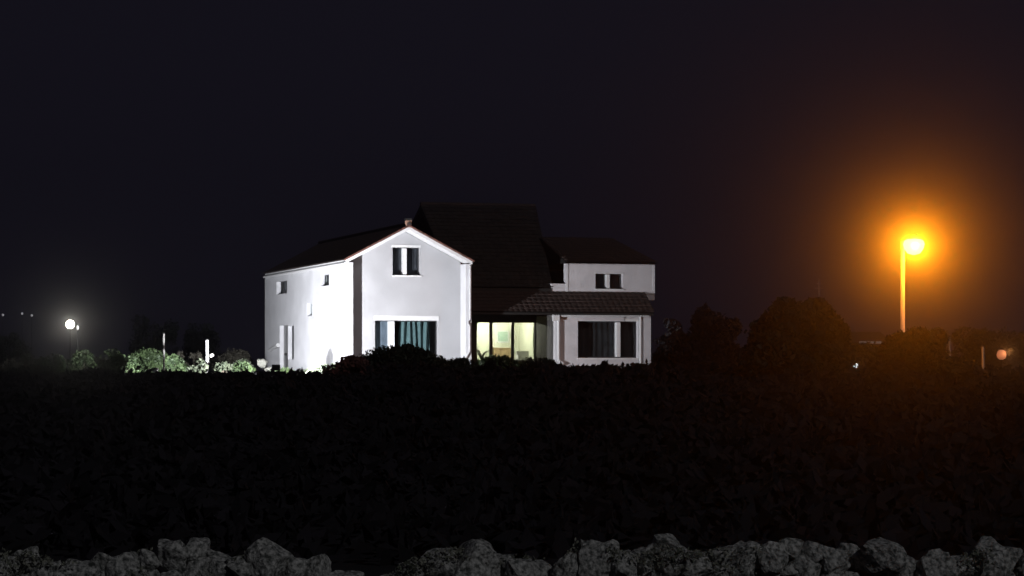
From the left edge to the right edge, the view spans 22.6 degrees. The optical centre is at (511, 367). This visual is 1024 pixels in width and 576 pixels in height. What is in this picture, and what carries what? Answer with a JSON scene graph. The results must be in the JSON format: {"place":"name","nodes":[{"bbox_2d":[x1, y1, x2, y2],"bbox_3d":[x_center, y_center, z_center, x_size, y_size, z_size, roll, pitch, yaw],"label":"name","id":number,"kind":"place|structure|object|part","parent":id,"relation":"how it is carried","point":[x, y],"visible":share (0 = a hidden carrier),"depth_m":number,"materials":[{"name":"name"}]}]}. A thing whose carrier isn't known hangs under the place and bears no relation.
{"place":"outdoors","nodes":[
{"label":"outdoors","id":0,"kind":"place"},
{"bbox_2d":[0,371,1022,575],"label":"ground","id":1,"kind":"structure","parent":0,"point":[342,563],"depth_m":44.02,"materials":[{"name":"soil"}]},
{"bbox_2d":[0,358,23,371],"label":"shrub","id":2,"kind":"object","parent":1,"relation":"on","point":[7,364],"visible":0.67,"depth_m":141.75,"materials":[{"name":"brown plant"}]},
{"bbox_2d":[0,332,34,364],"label":"tree","id":3,"kind":"object","parent":1,"relation":"on","point":[12,342],"visible":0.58,"depth_m":204.70,"materials":[{"name":"green plant"}]},
{"bbox_2d":[31,314,32,363],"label":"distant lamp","id":4,"kind":"object","parent":1,"relation":"on","point":[31,337],"visible":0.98,"depth_m":189.99,"materials":[{"name":"black metal"}]},
{"bbox_2d":[39,353,66,371],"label":"shrub","id":5,"kind":"object","parent":1,"relation":"on","point":[57,363],"visible":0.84,"depth_m":138.91,"materials":[{"name":"green plant"}]},
{"bbox_2d":[66,318,73,364],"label":"path lamp","id":6,"kind":"object","parent":1,"relation":"on","point":[70,324],"visible":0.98,"depth_m":144.89,"materials":[{"name":"white metal"}]},
{"bbox_2d":[63,359,82,371],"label":"shrub","id":7,"kind":"object","parent":1,"relation":"on","point":[68,362],"visible":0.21,"depth_m":141.83,"materials":[{"name":"green plant"}]},
{"bbox_2d":[76,325,78,350],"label":"path lamp","id":8,"kind":"object","parent":1,"relation":"on","point":[77,327],"visible":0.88,"depth_m":145.97,"materials":[{"name":"black metal"}]},
{"bbox_2d":[70,349,97,370],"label":"shrub","id":9,"kind":"object","parent":1,"relation":"on","point":[81,358],"visible":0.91,"depth_m":139.72,"materials":[{"name":"green plant"}]},
{"bbox_2d":[88,356,111,367],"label":"shrub","id":10,"kind":"object","parent":1,"relation":"on","point":[96,360],"visible":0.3,"depth_m":142.70,"materials":[{"name":"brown plant"}]},
{"bbox_2d":[98,348,128,371],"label":"shrub","id":11,"kind":"object","parent":1,"relation":"on","point":[118,359],"visible":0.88,"depth_m":140.71,"materials":[{"name":"green plant"}]},
{"bbox_2d":[110,355,140,372],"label":"shrub","id":12,"kind":"object","parent":1,"relation":"on","point":[132,363],"visible":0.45,"depth_m":142.72,"materials":[{"name":"green plant"}]},
{"bbox_2d":[126,347,169,371],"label":"shrub","id":13,"kind":"object","parent":1,"relation":"on","point":[153,357],"visible":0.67,"depth_m":146.53,"materials":[{"name":"green plant"}]},
{"bbox_2d":[126,314,179,368],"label":"tree","id":14,"kind":"object","parent":1,"relation":"on","point":[171,334],"visible":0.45,"depth_m":209.80,"materials":[{"name":"green plant"}]},
{"bbox_2d":[163,332,164,370],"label":"post","id":15,"kind":"object","parent":1,"relation":"on","point":[163,351],"visible":0.89,"depth_m":137.96,"materials":[{"name":"metal"}]},
{"bbox_2d":[162,354,189,371],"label":"shrub","id":16,"kind":"object","parent":1,"relation":"on","point":[174,361],"visible":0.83,"depth_m":143.73,"materials":[{"name":"green plant"}]},
{"bbox_2d":[175,350,189,369],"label":"shrub","id":17,"kind":"object","parent":1,"relation":"on","point":[178,352],"visible":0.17,"depth_m":150.94,"materials":[{"name":"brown plant"}]},
{"bbox_2d":[165,371,205,377],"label":"shrub","id":18,"kind":"object","parent":1,"relation":"on","point":[189,373],"visible":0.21,"depth_m":117.59,"materials":[{"name":"green plant"}]},
{"bbox_2d":[189,351,202,364],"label":"shrub","id":19,"kind":"object","parent":1,"relation":"on","point":[196,355],"visible":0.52,"depth_m":149.80,"materials":[{"name":"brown plant"}]},
{"bbox_2d":[187,358,208,372],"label":"shrub","id":20,"kind":"object","parent":1,"relation":"on","point":[200,366],"visible":0.75,"depth_m":130.85,"materials":[{"name":"green plant"}]},
{"bbox_2d":[182,323,224,371],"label":"tree","id":21,"kind":"object","parent":1,"relation":"on","point":[193,346],"visible":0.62,"depth_m":214.20,"materials":[{"name":"green plant"}]},
{"bbox_2d":[205,339,208,372],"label":"post","id":22,"kind":"object","parent":1,"relation":"on","point":[207,351],"visible":0.85,"depth_m":132.93,"materials":[{"name":"white paint"}]},
{"bbox_2d":[212,361,234,371],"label":"shrub","id":23,"kind":"object","parent":1,"relation":"on","point":[222,366],"visible":0.88,"depth_m":131.85,"materials":[{"name":"green plant"}]},
{"bbox_2d":[209,348,254,371],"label":"shrub","id":24,"kind":"object","parent":1,"relation":"on","point":[233,356],"visible":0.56,"depth_m":160.65,"materials":[{"name":"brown plant"}]},
{"bbox_2d":[219,372,257,378],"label":"shrub","id":25,"kind":"object","parent":1,"relation":"on","point":[246,375],"visible":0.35,"depth_m":115.54,"materials":[{"name":"green plant"}]},
{"bbox_2d":[234,359,253,372],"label":"shrub","id":26,"kind":"object","parent":1,"relation":"on","point":[246,360],"visible":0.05,"depth_m":139.87,"materials":[{"name":"green plant"}]},
{"bbox_2d":[232,360,256,371],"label":"shrub","id":27,"kind":"object","parent":1,"relation":"on","point":[239,366],"visible":0.65,"depth_m":132.77,"materials":[{"name":"green plant"}]},
{"bbox_2d":[257,359,267,367],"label":"rock","id":28,"kind":"object","parent":1,"relation":"on","point":[261,363],"visible":1,"depth_m":149.77,"materials":[{"name":"stone"}]},
{"bbox_2d":[272,365,279,370],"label":"floodlight","id":29,"kind":"object","parent":1,"relation":"on","point":[276,367],"visible":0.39,"depth_m":127.36,"materials":[{"name":"black metal"}]},
{"bbox_2d":[280,367,294,371],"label":"shrub","id":30,"kind":"object","parent":1,"relation":"on","point":[284,369],"visible":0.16,"depth_m":133.75,"materials":[{"name":"green plant"}]},
{"bbox_2d":[306,363,334,373],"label":"shrub","id":31,"kind":"object","parent":1,"relation":"on","point":[320,367],"visible":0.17,"depth_m":128.29,"materials":[{"name":"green plant"}]},
{"bbox_2d":[322,354,373,376],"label":"shrub","id":32,"kind":"object","parent":1,"relation":"on","point":[348,364],"visible":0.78,"depth_m":119.19,"materials":[{"name":"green plant"}]},
{"bbox_2d":[359,342,455,371],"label":"shrub","id":33,"kind":"object","parent":1,"relation":"on","point":[399,354],"visible":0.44,"depth_m":119.98,"materials":[{"name":"green plant"}]},
{"bbox_2d":[263,202,658,371],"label":"house","id":34,"kind":"structure","parent":1,"relation":"on","point":[449,280],"depth_m":143.76,"materials":[{"name":"white paint"}]},
{"bbox_2d":[281,281,286,293],"bbox_3d":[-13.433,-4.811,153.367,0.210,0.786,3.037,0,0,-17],"label":"window","id":35,"kind":"structure","parent":34,"relation":"in","point":[285,282],"depth_m":154.36,"materials":[{"name":"black glass"}]},
{"bbox_2d":[284,325,287,367],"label":"door","id":36,"kind":"structure","parent":34,"relation":"in","point":[285,327],"depth_m":153.08,"materials":[{"name":"metal"}]},
{"bbox_2d":[292,326,293,358],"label":"window","id":37,"kind":"structure","parent":34,"relation":"in","point":[292,326],"depth_m":151.56,"materials":[{"name":"grey glass"}]},
{"bbox_2d":[391,245,421,276],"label":"window","id":38,"kind":"structure","parent":34,"relation":"in","point":[405,260],"depth_m":139.38,"materials":[{"name":"white glass"}]},
{"bbox_2d":[374,316,438,354],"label":"window","id":39,"kind":"structure","parent":34,"relation":"in","point":[417,328],"depth_m":139.45,"materials":[{"name":"white glass"}]},
{"bbox_2d":[477,349,488,359],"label":"potted plant","id":40,"kind":"object","parent":34,"relation":"on","point":[480,354],"visible":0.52,"depth_m":145.61,"materials":[{"name":"green plant"}]},
{"bbox_2d":[493,348,510,357],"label":"sideboard","id":41,"kind":"object","parent":34,"relation":"in","point":[502,351],"visible":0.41,"depth_m":147.93,"materials":[{"name":"brown wood"}]},
{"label":"cabinet door","id":42,"kind":"part","parent":41,"relation":"part of","materials":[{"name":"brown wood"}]},
{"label":"cabinet door","id":43,"kind":"part","parent":41,"relation":"part of","materials":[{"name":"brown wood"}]},
{"bbox_2d":[496,330,508,342],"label":"framed picture","id":44,"kind":"object","parent":34,"relation":"attached to","point":[502,336],"visible":1,"depth_m":149.00,"materials":[{"name":"green paper"}]},
{"bbox_2d":[476,322,535,360],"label":"window","id":45,"kind":"structure","parent":34,"relation":"in","point":[476,322],"depth_m":145.43,"materials":[{"name":"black glass"}]},
{"bbox_2d":[515,351,528,359],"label":"armchair","id":46,"kind":"object","parent":34,"relation":"in","point":[520,355],"visible":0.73,"depth_m":147.44,"materials":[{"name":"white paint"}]},
{"bbox_2d":[577,318,638,359],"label":"window","id":47,"kind":"structure","parent":34,"relation":"in","point":[599,340],"depth_m":143.77,"materials":[{"name":"white glass"}]},
{"bbox_2d":[594,273,623,290],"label":"window","id":48,"kind":"structure","parent":34,"relation":"in","point":[603,281],"depth_m":145.04,"materials":[{"name":"white glass"}]},
{"bbox_2d":[447,356,477,369],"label":"shrub","id":49,"kind":"object","parent":1,"relation":"on","point":[463,362],"visible":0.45,"depth_m":121.71,"materials":[{"name":"green plant"}]},
{"bbox_2d":[482,359,498,371],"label":"shrub","id":50,"kind":"object","parent":1,"relation":"on","point":[490,365],"visible":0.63,"depth_m":116.84,"materials":[{"name":"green plant"}]},
{"bbox_2d":[476,354,522,369],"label":"shrub","id":51,"kind":"object","parent":1,"relation":"on","point":[504,359],"visible":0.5,"depth_m":128.56,"materials":[{"name":"green plant"}]},
{"bbox_2d":[0,359,1023,565],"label":"scrub","id":52,"kind":"object","parent":1,"relation":"on","point":[881,421],"visible":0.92,"depth_m":57.19,"materials":[{"name":"green plant"}]},
{"bbox_2d":[0,533,1023,575],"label":"rubble wall","id":53,"kind":"structure","parent":1,"relation":"on","point":[264,556],"depth_m":24.84,"materials":[{"name":"stone"}]},
{"bbox_2d":[0,537,1023,575],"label":"weeds","id":54,"kind":"object","parent":53,"relation":"on","point":[457,551],"visible":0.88,"depth_m":24.80,"materials":[{"name":"plant"}]},
{"bbox_2d":[524,361,544,372],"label":"shrub","id":55,"kind":"object","parent":1,"relation":"on","point":[536,364],"visible":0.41,"depth_m":116.86,"materials":[{"name":"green plant"}]},
{"bbox_2d":[518,356,556,368],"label":"shrub","id":56,"kind":"object","parent":1,"relation":"on","point":[528,360],"visible":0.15,"depth_m":128.64,"materials":[{"name":"green plant"}]},
{"bbox_2d":[597,363,611,374],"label":"shrub","id":57,"kind":"object","parent":1,"relation":"on","point":[603,366],"visible":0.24,"depth_m":116.90,"materials":[{"name":"green plant"}]},
{"bbox_2d":[626,363,652,367],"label":"shrub","id":58,"kind":"object","parent":1,"relation":"on","point":[640,365],"visible":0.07,"depth_m":128.72,"materials":[{"name":"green plant"}]},
{"bbox_2d":[650,318,685,367],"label":"tree","id":59,"kind":"object","parent":1,"relation":"on","point":[665,352],"visible":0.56,"depth_m":131.59,"materials":[{"name":"green plant"}]},
{"bbox_2d":[680,302,742,369],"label":"tree","id":60,"kind":"object","parent":1,"relation":"on","point":[718,346],"visible":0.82,"depth_m":127.34,"materials":[{"name":"green plant"}]},
{"bbox_2d":[734,296,856,377],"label":"tree","id":61,"kind":"object","parent":1,"relation":"on","point":[789,335],"visible":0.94,"depth_m":108.82,"materials":[{"name":"green plant"}]},
{"bbox_2d":[852,341,875,369],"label":"tree","id":62,"kind":"object","parent":1,"relation":"on","point":[862,351],"visible":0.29,"depth_m":134.61,"materials":[{"name":"green plant"}]},
{"bbox_2d":[849,332,885,347],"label":"shed","id":63,"kind":"structure","parent":1,"relation":"on","point":[864,337],"depth_m":160.51,"materials":[{"name":"stone"}]},
{"bbox_2d":[900,233,924,331],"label":"street lamp","id":64,"kind":"object","parent":1,"relation":"on","point":[913,244],"visible":0.79,"depth_m":127.89,"materials":[{"name":"metal"}]},
{"bbox_2d":[868,326,959,374],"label":"tree","id":65,"kind":"object","parent":1,"relation":"on","point":[919,349],"visible":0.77,"depth_m":111.07,"materials":[{"name":"green plant"}]},
{"bbox_2d":[948,335,950,355],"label":"post","id":66,"kind":"object","parent":1,"relation":"on","point":[949,346],"visible":0.42,"depth_m":134.97,"materials":[{"name":"wood"}]},
{"bbox_2d":[981,345,984,368],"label":"post","id":67,"kind":"object","parent":1,"relation":"on","point":[983,361],"visible":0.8,"depth_m":129.94,"materials":[{"name":"concrete"}]},
{"bbox_2d":[950,325,1023,367],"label":"tree","id":68,"kind":"object","parent":1,"relation":"on","point":[974,343],"visible":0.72,"depth_m":168.98,"materials":[{"name":"green plant"}]},
{"bbox_2d":[997,350,1006,367],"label":"garden lamp","id":69,"kind":"object","parent":1,"relation":"on","point":[1001,355],"visible":0.94,"depth_m":134.83,"materials":[{"name":"glass"}]},
{"bbox_2d":[0,0,1023,370],"label":"sky","id":70,"kind":"structure","parent":0,"point":[158,158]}
]}

